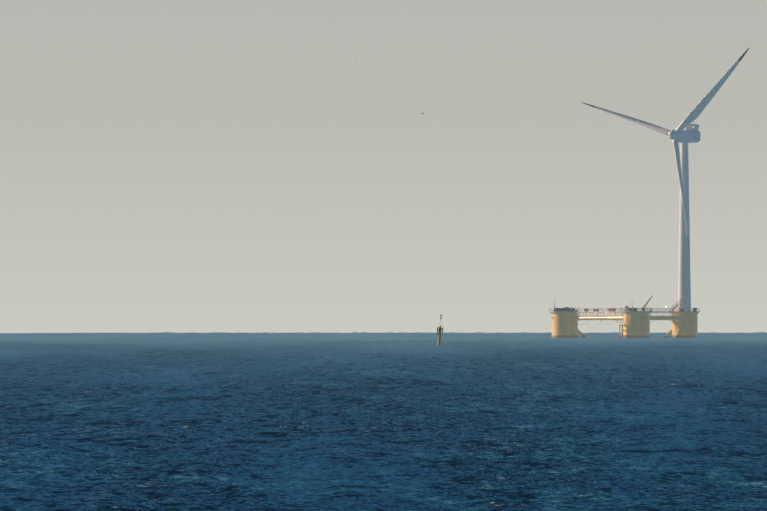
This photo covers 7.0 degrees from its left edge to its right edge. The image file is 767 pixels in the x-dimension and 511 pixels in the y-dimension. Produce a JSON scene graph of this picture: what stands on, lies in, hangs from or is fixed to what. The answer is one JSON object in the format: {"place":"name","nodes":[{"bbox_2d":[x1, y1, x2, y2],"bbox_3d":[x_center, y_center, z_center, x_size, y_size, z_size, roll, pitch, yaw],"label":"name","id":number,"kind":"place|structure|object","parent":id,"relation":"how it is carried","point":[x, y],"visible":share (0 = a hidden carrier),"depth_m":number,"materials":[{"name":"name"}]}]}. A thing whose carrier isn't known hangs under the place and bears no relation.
{"place":"outdoors","nodes":[
{"label":"outdoors","id":0,"kind":"place"},
{"bbox_2d":[0,332,766,510],"bbox_3d":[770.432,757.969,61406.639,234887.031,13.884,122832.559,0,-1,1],"label":"sea","id":1,"kind":"structure","parent":0,"point":[404,421],"depth_m":110.84,"materials":[{"name":"liquid"}]},
{"bbox_2d":[84,356,679,507],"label":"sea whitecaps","id":2,"kind":"object","parent":1,"relation":"on","point":[331,356],"depth_m":101.94,"materials":[{"name":"white liquid"}]},
{"bbox_2d":[437,315,443,344],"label":"buoy","id":3,"kind":"object","parent":1,"relation":"in","point":[439,336],"visible":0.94,"depth_m":829.37,"materials":[{"name":"yellow metal"}]},
{"bbox_2d":[550,308,698,337],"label":"floating platform","id":4,"kind":"structure","parent":1,"relation":"on","point":[636,324],"depth_m":2004.10,"materials":[{"name":"yellow metal"}]},
{"bbox_2d":[549,308,699,311],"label":"deck railings","id":5,"kind":"object","parent":4,"relation":"on","point":[626,309],"visible":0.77,"depth_m":1999.53,"materials":[{"name":"grey metal"}]},
{"bbox_2d":[552,295,696,326],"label":"deck equipment","id":6,"kind":"object","parent":4,"relation":"on","point":[571,309],"visible":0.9,"depth_m":2004.77,"materials":[{"name":"grey metal"}]},
{"bbox_2d":[0,0,766,332],"label":"sky","id":7,"kind":"structure","parent":0,"point":[178,166],"materials":[{"name":"grey"}]},
{"bbox_2d":[678,142,690,310],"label":"turbine tower","id":8,"kind":"structure","parent":0,"point":[684,286],"depth_m":2010.08,"materials":[{"name":"white metal"}]},
{"bbox_2d":[678,123,699,142],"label":"nacelle","id":9,"kind":"object","parent":8,"relation":"on","point":[690,133],"visible":0.67,"depth_m":2012.49,"materials":[{"name":"white metal"}]},
{"bbox_2d":[581,48,748,246],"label":"turbine rotor","id":10,"kind":"object","parent":9,"relation":"attached to","point":[674,135],"visible":1,"depth_m":2004.65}
]}

